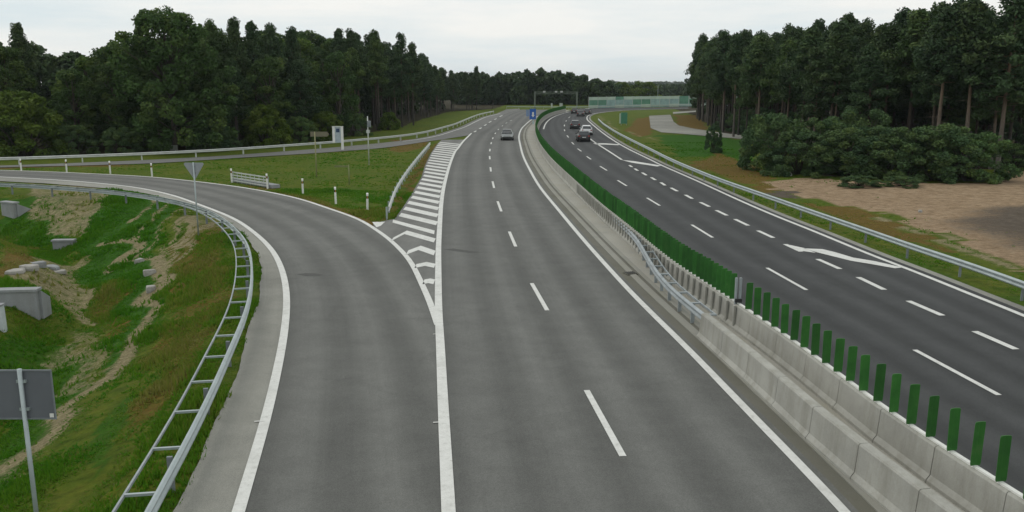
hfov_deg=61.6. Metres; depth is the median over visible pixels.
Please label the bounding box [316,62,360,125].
broadleaf tree
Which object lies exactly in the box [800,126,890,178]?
bush
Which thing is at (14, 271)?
stone
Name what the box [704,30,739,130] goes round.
pine tree
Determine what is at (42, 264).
stone
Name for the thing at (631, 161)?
merge arrow
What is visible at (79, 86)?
broadleaf tree
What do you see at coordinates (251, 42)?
pine tree
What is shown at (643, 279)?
gutter channel
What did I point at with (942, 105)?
pine tree
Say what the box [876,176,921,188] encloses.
bush
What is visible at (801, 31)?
pine tree
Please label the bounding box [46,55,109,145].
broadleaf tree
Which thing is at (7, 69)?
broadleaf tree
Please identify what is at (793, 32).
pine tree
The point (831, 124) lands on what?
bush
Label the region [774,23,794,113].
pine tree
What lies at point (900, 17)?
pine tree
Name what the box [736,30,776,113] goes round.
pine tree
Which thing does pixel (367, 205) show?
delineator post
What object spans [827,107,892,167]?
bush
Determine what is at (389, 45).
pine tree
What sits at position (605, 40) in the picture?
sky
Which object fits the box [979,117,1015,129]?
pine tree
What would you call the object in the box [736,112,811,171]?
bush
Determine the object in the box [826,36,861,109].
pine tree
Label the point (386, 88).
pine tree
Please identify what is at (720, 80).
pine tree
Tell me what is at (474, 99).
pine tree
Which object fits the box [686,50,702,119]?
pine tree
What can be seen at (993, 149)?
bush
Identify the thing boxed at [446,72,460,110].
pine tree
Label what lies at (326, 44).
broadleaf tree
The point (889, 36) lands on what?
pine tree
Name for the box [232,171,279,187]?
culvert railing
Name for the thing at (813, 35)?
pine tree
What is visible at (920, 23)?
pine tree
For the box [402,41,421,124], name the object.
pine tree
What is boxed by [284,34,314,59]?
broadleaf tree
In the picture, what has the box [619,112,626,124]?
green sign
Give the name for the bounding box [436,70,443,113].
pine tree
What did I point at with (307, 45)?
broadleaf tree
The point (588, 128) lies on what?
car
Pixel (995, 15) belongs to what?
pine tree
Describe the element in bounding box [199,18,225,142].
pine tree
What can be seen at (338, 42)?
pine tree
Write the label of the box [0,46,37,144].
broadleaf tree
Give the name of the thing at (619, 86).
round tree
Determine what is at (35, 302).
culvert headwall
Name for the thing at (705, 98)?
pine tree
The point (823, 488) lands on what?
edge line
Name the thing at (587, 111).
car
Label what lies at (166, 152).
guardrail
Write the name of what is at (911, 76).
pine tree
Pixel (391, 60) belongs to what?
pine tree
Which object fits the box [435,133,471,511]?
edge line
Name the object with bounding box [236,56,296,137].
broadleaf tree
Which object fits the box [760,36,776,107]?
pine tree
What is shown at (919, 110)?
pine tree
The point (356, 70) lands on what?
pine tree
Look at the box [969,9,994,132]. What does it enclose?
pine tree
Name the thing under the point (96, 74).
broadleaf tree
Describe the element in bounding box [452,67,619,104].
wood
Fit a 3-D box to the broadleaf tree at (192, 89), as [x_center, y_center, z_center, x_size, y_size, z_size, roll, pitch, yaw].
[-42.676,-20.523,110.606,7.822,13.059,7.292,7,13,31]
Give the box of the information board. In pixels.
[332,126,343,149]
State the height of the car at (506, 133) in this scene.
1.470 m
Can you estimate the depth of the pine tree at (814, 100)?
92.50 m
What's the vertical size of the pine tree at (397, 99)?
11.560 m
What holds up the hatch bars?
on the hatched nose
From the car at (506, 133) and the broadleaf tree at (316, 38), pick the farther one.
the broadleaf tree at (316, 38)
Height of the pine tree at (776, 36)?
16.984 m
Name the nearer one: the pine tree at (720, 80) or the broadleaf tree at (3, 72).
the broadleaf tree at (3, 72)
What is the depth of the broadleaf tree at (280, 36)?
142.94 m
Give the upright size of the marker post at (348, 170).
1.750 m
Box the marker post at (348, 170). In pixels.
[334,165,349,184]
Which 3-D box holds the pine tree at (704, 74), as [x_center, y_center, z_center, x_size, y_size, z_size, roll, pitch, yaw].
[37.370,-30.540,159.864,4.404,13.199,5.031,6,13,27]
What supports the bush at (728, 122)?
on the ground at (984, 221)
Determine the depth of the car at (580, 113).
206.51 m
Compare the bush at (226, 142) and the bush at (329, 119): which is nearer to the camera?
the bush at (226, 142)
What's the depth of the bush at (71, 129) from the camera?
96.44 m
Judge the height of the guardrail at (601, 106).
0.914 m
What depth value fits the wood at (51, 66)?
128.76 m
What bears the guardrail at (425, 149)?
on the ground at (984, 221)
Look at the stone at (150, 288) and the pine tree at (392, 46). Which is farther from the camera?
the pine tree at (392, 46)
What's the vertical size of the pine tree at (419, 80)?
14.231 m
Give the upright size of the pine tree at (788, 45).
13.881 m
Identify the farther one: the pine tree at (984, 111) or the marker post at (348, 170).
the pine tree at (984, 111)
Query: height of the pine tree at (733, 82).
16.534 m
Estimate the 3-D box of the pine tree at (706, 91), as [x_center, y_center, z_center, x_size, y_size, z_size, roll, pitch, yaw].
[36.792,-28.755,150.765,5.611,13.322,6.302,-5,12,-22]
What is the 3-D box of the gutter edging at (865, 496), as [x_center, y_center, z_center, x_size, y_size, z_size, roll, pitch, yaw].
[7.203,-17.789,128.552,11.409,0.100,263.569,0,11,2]
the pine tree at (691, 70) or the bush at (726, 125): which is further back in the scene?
the pine tree at (691, 70)
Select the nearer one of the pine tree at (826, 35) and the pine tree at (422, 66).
the pine tree at (826, 35)
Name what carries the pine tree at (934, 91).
on the ground at (984, 221)
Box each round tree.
[600,80,621,96]
[615,81,635,99]
[626,81,661,95]
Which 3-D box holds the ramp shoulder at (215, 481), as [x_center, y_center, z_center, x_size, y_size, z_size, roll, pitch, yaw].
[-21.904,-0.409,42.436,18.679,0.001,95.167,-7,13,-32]
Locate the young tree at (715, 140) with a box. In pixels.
[704,125,722,152]
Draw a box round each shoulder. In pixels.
[0,177,282,511]
[589,109,1023,310]
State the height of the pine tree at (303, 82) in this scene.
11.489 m
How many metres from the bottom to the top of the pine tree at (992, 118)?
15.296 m
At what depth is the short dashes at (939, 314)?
34.97 m
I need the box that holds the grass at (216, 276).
[0,142,1023,511]
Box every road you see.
[0,109,519,166]
[0,170,440,511]
[441,110,858,511]
[539,107,1023,492]
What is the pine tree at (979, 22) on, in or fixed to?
on the ground at (984, 221)
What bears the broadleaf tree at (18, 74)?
on the ground at (984, 221)
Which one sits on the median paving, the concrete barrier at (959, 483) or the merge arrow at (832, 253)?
the concrete barrier at (959, 483)
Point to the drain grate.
(628, 273)
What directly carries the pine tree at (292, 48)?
on the ground at (984, 221)
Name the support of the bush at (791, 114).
on the ground at (984, 221)
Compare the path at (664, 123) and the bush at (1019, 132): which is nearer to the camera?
the bush at (1019, 132)
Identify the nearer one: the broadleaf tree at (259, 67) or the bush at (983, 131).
the bush at (983, 131)
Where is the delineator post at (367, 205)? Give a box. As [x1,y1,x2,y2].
[366,193,368,209]
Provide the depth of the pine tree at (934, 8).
93.55 m
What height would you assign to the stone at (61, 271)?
0.258 m
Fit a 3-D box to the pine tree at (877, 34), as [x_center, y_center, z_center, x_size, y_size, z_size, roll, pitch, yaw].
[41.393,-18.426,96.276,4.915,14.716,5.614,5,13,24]
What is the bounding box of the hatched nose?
[373,140,462,305]
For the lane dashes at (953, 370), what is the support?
on the road at (891, 328)
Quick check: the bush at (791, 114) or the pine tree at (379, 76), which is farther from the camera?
the pine tree at (379, 76)
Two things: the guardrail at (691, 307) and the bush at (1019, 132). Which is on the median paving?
the guardrail at (691, 307)
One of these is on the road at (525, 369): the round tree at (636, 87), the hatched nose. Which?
the hatched nose
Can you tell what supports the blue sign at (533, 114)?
on the ground at (984, 221)
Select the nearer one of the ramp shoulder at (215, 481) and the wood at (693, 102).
the ramp shoulder at (215, 481)
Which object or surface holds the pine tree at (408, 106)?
on the ground at (984, 221)
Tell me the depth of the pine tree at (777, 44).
143.60 m
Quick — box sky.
[0,0,1008,82]
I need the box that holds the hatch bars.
[373,142,458,283]
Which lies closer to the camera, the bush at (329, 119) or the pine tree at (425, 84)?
the bush at (329, 119)
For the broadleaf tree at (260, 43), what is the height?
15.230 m
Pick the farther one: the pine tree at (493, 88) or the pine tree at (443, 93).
the pine tree at (493, 88)
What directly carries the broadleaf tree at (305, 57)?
on the ground at (984, 221)
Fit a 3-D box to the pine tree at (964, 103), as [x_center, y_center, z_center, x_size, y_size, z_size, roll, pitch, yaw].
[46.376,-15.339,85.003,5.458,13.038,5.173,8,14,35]
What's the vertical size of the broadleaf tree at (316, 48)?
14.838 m
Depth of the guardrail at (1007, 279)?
43.87 m
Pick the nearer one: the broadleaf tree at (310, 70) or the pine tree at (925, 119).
the pine tree at (925, 119)
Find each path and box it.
[649,115,741,138]
[673,111,695,113]
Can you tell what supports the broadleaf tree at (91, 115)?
on the ground at (984, 221)
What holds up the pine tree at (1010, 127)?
on the ground at (984, 221)
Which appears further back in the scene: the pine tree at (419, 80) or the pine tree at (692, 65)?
the pine tree at (692, 65)
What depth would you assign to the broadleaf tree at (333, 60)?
127.77 m
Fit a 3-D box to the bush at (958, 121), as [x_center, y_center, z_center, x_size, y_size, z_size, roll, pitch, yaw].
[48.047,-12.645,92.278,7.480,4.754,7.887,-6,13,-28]
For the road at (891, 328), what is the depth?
32.43 m
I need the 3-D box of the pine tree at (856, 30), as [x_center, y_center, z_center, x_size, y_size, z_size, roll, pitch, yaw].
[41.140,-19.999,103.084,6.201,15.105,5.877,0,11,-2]
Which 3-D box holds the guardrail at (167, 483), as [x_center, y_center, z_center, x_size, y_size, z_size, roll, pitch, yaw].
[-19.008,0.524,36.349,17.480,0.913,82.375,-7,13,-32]
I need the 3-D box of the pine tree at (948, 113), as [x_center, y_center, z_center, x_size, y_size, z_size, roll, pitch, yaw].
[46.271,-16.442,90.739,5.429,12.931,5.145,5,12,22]
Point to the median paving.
(632, 255)
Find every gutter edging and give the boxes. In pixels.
[523,118,887,511]
[526,120,699,328]
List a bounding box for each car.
[501,129,513,139]
[569,120,580,128]
[571,108,578,113]
[575,130,589,141]
[577,110,584,115]
[580,125,592,134]
[584,109,591,114]
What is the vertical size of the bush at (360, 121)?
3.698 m
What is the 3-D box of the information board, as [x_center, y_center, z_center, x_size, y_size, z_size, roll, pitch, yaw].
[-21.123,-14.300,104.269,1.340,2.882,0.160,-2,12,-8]
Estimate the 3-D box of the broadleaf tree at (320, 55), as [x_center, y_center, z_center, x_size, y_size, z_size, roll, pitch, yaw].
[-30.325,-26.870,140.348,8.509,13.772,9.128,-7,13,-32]
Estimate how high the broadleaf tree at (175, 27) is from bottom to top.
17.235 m
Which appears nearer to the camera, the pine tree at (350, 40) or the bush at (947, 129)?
the bush at (947, 129)
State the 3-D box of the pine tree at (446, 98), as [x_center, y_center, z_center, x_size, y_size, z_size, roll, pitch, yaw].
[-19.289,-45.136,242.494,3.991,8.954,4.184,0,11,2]
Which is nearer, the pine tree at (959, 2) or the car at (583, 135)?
the pine tree at (959, 2)
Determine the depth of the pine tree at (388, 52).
164.50 m
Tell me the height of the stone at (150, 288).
0.325 m
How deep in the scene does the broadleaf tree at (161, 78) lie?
114.18 m
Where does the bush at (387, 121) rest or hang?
on the ground at (984, 221)
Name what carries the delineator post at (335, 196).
on the ground at (984, 221)
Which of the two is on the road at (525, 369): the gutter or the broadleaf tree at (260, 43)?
the gutter
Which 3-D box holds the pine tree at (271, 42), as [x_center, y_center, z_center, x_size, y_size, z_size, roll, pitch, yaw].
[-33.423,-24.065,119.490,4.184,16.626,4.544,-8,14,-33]
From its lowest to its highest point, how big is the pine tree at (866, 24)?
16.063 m
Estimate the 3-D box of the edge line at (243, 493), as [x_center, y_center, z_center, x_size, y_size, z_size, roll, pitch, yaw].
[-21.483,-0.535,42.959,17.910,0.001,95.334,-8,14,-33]
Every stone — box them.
[4,268,25,274]
[19,264,38,270]
[30,261,46,267]
[47,264,59,270]
[54,269,66,273]
[134,258,144,263]
[143,269,155,276]
[146,285,155,293]
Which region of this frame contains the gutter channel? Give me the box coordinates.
[525,123,698,330]
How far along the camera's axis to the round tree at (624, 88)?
327.82 m
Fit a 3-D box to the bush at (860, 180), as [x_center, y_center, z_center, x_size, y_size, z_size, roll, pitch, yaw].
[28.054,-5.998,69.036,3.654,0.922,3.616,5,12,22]
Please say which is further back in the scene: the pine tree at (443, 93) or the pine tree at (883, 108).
the pine tree at (443, 93)
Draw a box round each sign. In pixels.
[0,368,56,511]
[161,145,177,151]
[184,162,202,234]
[310,132,328,176]
[526,109,535,123]
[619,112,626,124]
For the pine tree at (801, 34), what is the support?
on the ground at (984, 221)
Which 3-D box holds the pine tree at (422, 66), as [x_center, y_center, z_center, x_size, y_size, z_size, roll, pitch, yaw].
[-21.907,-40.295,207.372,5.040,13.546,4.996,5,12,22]
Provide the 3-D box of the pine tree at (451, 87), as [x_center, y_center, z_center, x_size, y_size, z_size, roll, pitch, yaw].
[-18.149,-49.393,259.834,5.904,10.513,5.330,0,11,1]
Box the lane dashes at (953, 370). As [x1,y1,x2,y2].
[564,120,1000,394]
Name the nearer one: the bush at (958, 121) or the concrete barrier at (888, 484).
the concrete barrier at (888, 484)
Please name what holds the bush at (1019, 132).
on the ground at (984, 221)
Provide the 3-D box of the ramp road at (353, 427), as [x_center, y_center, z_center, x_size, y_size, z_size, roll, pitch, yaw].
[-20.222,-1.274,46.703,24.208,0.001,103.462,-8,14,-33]
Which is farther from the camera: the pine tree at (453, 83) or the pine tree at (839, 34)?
the pine tree at (453, 83)
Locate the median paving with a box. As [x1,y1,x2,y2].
[527,110,964,511]
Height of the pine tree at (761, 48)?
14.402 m
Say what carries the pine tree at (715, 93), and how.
on the ground at (984, 221)
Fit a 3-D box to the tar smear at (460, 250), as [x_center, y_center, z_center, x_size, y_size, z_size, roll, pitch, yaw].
[-2.388,-0.244,41.560,2.047,0.001,0.482,8,14,34]
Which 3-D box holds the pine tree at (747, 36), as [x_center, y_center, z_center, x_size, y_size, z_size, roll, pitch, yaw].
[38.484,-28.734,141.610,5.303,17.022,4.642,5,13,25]
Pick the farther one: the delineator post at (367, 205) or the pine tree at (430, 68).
the pine tree at (430, 68)
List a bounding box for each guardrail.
[0,111,493,164]
[0,183,252,511]
[386,143,430,219]
[507,104,705,107]
[598,118,1023,300]
[616,218,716,322]
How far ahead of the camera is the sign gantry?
268.14 m
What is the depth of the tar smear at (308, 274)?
36.48 m
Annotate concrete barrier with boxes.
[534,109,1023,511]
[697,313,961,511]
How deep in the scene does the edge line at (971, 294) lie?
42.13 m
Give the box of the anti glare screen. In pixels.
[535,105,1023,498]
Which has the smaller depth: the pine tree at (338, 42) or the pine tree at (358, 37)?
the pine tree at (338, 42)
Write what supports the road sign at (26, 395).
on the ground at (984, 221)
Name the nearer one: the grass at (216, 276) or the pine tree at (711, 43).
the grass at (216, 276)
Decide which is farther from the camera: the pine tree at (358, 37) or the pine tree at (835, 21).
the pine tree at (358, 37)
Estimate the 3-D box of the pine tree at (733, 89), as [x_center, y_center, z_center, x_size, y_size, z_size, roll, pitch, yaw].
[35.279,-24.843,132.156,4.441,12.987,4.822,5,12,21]
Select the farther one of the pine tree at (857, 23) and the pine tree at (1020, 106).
the pine tree at (857, 23)
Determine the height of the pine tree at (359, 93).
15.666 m
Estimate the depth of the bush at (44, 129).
93.26 m
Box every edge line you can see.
[7,170,434,324]
[10,177,289,511]
[408,113,500,140]
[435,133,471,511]
[518,116,849,511]
[586,108,1023,316]
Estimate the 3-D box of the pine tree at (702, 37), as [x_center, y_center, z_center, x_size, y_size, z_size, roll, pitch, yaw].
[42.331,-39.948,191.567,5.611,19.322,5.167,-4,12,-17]
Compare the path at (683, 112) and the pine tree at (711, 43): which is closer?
the pine tree at (711, 43)
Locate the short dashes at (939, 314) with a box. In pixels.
[629,165,1017,348]
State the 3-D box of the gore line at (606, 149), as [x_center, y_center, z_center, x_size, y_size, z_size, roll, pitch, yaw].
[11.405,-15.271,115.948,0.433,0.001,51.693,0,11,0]
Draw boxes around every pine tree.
[5,22,41,79]
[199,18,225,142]
[218,16,250,139]
[221,57,252,144]
[240,20,275,100]
[259,22,287,128]
[280,25,312,122]
[280,59,322,139]
[326,28,354,114]
[340,47,366,132]
[345,28,370,130]
[353,31,362,112]
[355,43,366,112]
[358,44,372,130]
[362,34,385,124]
[364,51,389,129]
[365,29,388,129]
[365,41,396,127]
[379,48,400,111]
[385,41,395,114]
[385,92,404,121]
[387,58,400,121]
[389,32,415,126]
[391,45,400,116]
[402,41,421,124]
[403,82,423,119]
[404,59,424,117]
[404,71,414,121]
[404,86,418,115]
[414,62,431,115]
[418,69,435,117]
[419,53,425,109]
[420,57,426,111]
[422,67,435,117]
[426,63,438,115]
[433,69,444,114]
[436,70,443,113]
[436,78,445,113]
[439,69,449,100]
[439,81,449,111]
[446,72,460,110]
[447,75,459,109]
[458,72,468,108]
[464,77,481,109]
[470,66,483,109]
[486,76,500,100]
[684,41,698,114]
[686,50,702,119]
[686,75,704,118]
[689,40,708,118]
[689,65,706,120]
[690,43,707,121]
[692,32,708,118]
[694,36,717,125]
[697,39,719,122]
[700,63,720,124]
[701,57,712,125]
[701,82,716,122]
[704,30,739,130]
[705,67,738,126]
[705,84,732,129]
[712,51,732,132]
[723,34,745,136]
[728,69,750,134]
[730,32,744,128]
[732,53,762,129]
[734,34,777,115]
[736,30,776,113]
[736,35,776,113]
[742,29,752,118]
[759,37,801,135]
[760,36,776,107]
[770,32,783,113]
[772,48,804,118]
[773,41,780,109]
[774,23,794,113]
[775,26,801,109]
[777,89,808,112]
[782,25,825,128]
[792,26,805,111]
[794,45,837,142]
[795,35,806,121]
[796,28,804,111]
[802,31,830,126]
[810,20,859,115]
[811,18,827,140]
[811,40,859,117]
[826,18,840,115]
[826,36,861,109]
[830,25,871,110]
[831,12,855,119]
[837,48,867,115]
[843,44,898,126]
[849,19,860,28]
[855,20,916,113]
[858,17,875,117]
[862,24,901,109]
[865,87,895,119]
[880,8,931,131]
[881,104,906,126]
[889,106,922,125]
[892,7,910,127]
[892,25,930,130]
[904,53,968,130]
[907,92,976,124]
[909,10,977,111]
[909,18,968,129]
[910,3,981,131]
[914,106,965,117]
[921,95,975,122]
[925,0,946,123]
[942,0,1007,156]
[952,0,965,13]
[954,60,998,133]
[959,115,993,124]
[964,0,1023,171]
[964,31,1023,168]
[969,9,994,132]
[979,5,998,126]
[979,114,1010,129]
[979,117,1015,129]
[984,14,1023,164]
[996,103,1018,125]
[1015,33,1020,143]
[1015,93,1023,117]
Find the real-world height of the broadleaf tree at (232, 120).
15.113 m
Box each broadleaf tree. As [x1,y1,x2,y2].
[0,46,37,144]
[0,59,32,136]
[0,67,18,145]
[0,68,35,126]
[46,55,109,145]
[48,69,96,149]
[51,73,111,150]
[80,45,143,133]
[85,40,145,147]
[88,62,137,146]
[106,5,239,151]
[136,46,189,141]
[150,38,186,129]
[159,46,201,145]
[187,31,253,141]
[201,26,226,36]
[228,69,265,137]
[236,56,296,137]
[244,34,288,128]
[253,30,303,87]
[276,65,325,136]
[280,38,325,128]
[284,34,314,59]
[288,55,321,129]
[297,30,327,46]
[305,45,321,71]
[309,49,352,126]
[313,50,358,132]
[316,40,353,113]
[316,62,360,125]
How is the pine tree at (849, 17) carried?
on the ground at (984, 221)
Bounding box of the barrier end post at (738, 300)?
[734,278,741,304]
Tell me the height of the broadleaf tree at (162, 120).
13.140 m
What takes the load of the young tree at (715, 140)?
on the ground at (984, 221)
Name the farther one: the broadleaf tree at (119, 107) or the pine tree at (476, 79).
the pine tree at (476, 79)
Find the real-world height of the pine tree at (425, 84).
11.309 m
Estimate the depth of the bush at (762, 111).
128.99 m
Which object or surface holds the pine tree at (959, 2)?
on the ground at (984, 221)
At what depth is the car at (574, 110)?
224.51 m
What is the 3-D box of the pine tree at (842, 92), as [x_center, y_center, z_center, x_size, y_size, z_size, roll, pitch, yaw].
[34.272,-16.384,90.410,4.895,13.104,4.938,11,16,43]
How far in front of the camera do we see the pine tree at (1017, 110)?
93.16 m
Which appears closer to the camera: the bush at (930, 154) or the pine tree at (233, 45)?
the bush at (930, 154)
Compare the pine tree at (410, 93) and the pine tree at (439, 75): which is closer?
the pine tree at (410, 93)
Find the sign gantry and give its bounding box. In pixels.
[534,91,577,108]
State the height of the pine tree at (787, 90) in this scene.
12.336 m
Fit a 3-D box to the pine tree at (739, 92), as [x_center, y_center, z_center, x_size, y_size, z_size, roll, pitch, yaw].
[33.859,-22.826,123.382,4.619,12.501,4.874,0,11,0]
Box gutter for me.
[521,119,875,511]
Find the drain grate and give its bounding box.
[623,271,637,275]
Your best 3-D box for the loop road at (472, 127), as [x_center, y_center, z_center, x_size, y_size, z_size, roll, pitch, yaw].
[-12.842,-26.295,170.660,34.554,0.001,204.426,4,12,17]
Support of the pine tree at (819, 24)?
on the ground at (984, 221)
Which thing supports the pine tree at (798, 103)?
on the ground at (984, 221)
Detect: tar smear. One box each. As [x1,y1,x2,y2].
[297,273,322,275]
[445,249,480,252]
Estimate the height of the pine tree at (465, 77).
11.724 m
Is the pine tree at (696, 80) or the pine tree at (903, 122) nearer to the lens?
the pine tree at (903, 122)
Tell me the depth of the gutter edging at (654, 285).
40.56 m
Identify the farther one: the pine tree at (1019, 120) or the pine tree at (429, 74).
the pine tree at (429, 74)
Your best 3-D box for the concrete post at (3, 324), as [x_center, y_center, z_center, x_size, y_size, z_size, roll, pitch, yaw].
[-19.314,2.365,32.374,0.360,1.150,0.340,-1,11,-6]
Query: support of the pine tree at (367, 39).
on the ground at (984, 221)
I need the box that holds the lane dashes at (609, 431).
[489,125,625,455]
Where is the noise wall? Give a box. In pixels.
[589,96,727,107]
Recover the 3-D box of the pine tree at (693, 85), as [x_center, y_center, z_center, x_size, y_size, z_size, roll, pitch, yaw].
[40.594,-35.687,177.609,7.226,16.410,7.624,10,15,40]
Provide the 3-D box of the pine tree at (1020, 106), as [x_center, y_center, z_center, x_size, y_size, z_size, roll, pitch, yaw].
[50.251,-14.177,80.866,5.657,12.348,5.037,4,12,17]
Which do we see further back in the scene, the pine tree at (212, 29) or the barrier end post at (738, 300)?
the pine tree at (212, 29)
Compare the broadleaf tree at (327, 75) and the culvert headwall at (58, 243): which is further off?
the broadleaf tree at (327, 75)
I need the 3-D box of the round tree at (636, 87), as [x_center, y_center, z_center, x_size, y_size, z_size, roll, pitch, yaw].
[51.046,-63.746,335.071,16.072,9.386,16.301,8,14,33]
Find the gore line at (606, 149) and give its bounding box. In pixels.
[590,138,622,159]
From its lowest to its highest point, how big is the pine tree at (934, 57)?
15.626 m
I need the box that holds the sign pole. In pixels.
[366,116,370,164]
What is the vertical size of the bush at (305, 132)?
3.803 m
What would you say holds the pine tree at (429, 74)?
on the ground at (984, 221)
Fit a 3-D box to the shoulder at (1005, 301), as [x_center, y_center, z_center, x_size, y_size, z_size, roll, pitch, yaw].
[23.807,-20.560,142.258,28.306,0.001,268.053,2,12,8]
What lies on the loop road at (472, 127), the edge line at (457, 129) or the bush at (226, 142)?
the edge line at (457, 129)
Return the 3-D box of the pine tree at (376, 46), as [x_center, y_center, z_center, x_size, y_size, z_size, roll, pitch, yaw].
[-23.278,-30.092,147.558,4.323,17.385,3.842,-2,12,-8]
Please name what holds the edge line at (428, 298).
on the ramp road at (353, 427)
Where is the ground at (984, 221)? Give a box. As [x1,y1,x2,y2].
[0,83,1023,511]
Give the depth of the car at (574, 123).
150.71 m
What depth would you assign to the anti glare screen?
25.47 m
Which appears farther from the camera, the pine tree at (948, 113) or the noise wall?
the noise wall
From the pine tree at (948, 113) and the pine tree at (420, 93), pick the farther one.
the pine tree at (420, 93)
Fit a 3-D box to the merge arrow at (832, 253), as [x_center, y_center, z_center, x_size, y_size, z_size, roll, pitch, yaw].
[15.471,-0.018,40.390,1.253,0.001,6.294,-7,13,-32]
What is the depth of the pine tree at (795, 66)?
105.87 m
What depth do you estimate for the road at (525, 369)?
23.03 m
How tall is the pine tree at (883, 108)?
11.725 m
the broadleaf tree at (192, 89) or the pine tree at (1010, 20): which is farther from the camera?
the broadleaf tree at (192, 89)
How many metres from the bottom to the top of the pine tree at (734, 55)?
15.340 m
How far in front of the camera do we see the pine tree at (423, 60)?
232.10 m
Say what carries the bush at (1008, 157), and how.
on the ground at (984, 221)
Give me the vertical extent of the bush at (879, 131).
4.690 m
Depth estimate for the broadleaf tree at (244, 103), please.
119.60 m
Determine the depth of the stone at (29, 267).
41.36 m
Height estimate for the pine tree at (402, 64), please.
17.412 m
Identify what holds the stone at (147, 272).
on the ground at (984, 221)
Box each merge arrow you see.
[594,143,660,165]
[791,245,901,267]
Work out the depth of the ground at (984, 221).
51.21 m
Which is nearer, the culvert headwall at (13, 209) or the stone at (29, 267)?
the stone at (29, 267)
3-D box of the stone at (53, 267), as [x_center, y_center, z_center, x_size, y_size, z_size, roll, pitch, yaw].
[-24.513,0.631,45.834,0.829,0.276,0.540,6,13,5]
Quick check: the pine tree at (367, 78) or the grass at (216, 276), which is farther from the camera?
the pine tree at (367, 78)
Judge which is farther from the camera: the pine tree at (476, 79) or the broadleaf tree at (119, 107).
the pine tree at (476, 79)
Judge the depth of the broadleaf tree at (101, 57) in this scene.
103.20 m
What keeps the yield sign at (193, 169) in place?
on the ground at (984, 221)
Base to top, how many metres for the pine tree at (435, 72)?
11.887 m
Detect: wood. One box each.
[0,36,447,134]
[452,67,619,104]
[615,81,691,95]
[690,94,1023,136]
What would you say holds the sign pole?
on the ground at (984, 221)
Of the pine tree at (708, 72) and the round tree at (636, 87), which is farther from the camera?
the round tree at (636, 87)
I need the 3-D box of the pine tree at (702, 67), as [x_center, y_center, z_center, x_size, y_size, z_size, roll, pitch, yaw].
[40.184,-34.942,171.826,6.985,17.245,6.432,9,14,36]
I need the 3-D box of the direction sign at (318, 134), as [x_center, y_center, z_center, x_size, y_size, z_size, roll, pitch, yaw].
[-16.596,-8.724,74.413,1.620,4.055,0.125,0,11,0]
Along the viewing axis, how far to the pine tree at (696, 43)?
214.74 m
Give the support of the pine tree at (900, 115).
on the ground at (984, 221)
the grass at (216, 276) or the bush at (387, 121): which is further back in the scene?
the bush at (387, 121)
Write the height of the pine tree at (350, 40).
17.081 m
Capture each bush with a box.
[0,90,71,156]
[50,125,100,155]
[100,127,143,153]
[185,115,241,149]
[240,104,293,146]
[283,116,318,143]
[309,111,343,140]
[340,113,373,136]
[377,112,400,129]
[712,111,740,127]
[725,109,750,133]
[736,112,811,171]
[739,107,775,135]
[757,130,843,176]
[768,111,812,143]
[782,116,858,174]
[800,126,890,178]
[825,125,927,178]
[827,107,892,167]
[837,175,884,187]
[866,125,955,182]
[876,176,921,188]
[888,122,990,183]
[921,116,983,153]
[933,132,1023,183]
[969,130,1003,153]
[981,143,1023,170]
[988,121,1023,158]
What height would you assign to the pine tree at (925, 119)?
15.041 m
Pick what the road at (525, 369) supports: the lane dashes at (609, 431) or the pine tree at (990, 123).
the lane dashes at (609, 431)
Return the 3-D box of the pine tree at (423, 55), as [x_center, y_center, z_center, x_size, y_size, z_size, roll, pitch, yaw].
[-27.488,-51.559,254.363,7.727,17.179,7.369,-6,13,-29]
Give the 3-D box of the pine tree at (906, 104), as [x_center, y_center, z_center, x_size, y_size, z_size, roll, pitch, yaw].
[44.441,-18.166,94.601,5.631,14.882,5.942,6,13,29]
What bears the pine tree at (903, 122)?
on the ground at (984, 221)
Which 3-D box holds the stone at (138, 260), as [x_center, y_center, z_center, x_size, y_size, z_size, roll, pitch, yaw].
[-19.770,0.287,45.510,0.383,0.287,0.443,5,18,38]
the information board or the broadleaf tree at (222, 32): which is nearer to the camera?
the information board
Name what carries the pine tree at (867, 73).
on the ground at (984, 221)
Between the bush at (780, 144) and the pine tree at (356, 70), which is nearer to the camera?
the bush at (780, 144)
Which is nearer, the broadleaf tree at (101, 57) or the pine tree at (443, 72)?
the broadleaf tree at (101, 57)
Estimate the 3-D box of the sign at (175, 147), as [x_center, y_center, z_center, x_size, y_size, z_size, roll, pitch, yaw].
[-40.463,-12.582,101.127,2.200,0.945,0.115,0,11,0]
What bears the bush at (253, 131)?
on the ground at (984, 221)
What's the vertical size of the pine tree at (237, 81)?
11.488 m
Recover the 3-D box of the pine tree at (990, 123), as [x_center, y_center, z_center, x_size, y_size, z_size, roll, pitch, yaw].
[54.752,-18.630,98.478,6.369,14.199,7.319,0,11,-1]
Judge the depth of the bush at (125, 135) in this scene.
97.21 m
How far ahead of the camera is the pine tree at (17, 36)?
112.04 m
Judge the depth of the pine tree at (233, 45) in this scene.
112.03 m
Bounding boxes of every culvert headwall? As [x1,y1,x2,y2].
[0,200,29,218]
[0,287,51,319]
[51,239,76,249]
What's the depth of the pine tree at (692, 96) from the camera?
195.32 m
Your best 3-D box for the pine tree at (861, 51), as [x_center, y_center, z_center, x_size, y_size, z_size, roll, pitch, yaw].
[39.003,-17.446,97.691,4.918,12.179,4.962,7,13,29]
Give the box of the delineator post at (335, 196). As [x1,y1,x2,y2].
[334,187,336,203]
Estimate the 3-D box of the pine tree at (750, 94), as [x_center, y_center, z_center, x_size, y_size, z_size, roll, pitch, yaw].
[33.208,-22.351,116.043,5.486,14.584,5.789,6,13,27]
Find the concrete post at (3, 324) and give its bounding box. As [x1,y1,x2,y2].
[0,303,7,331]

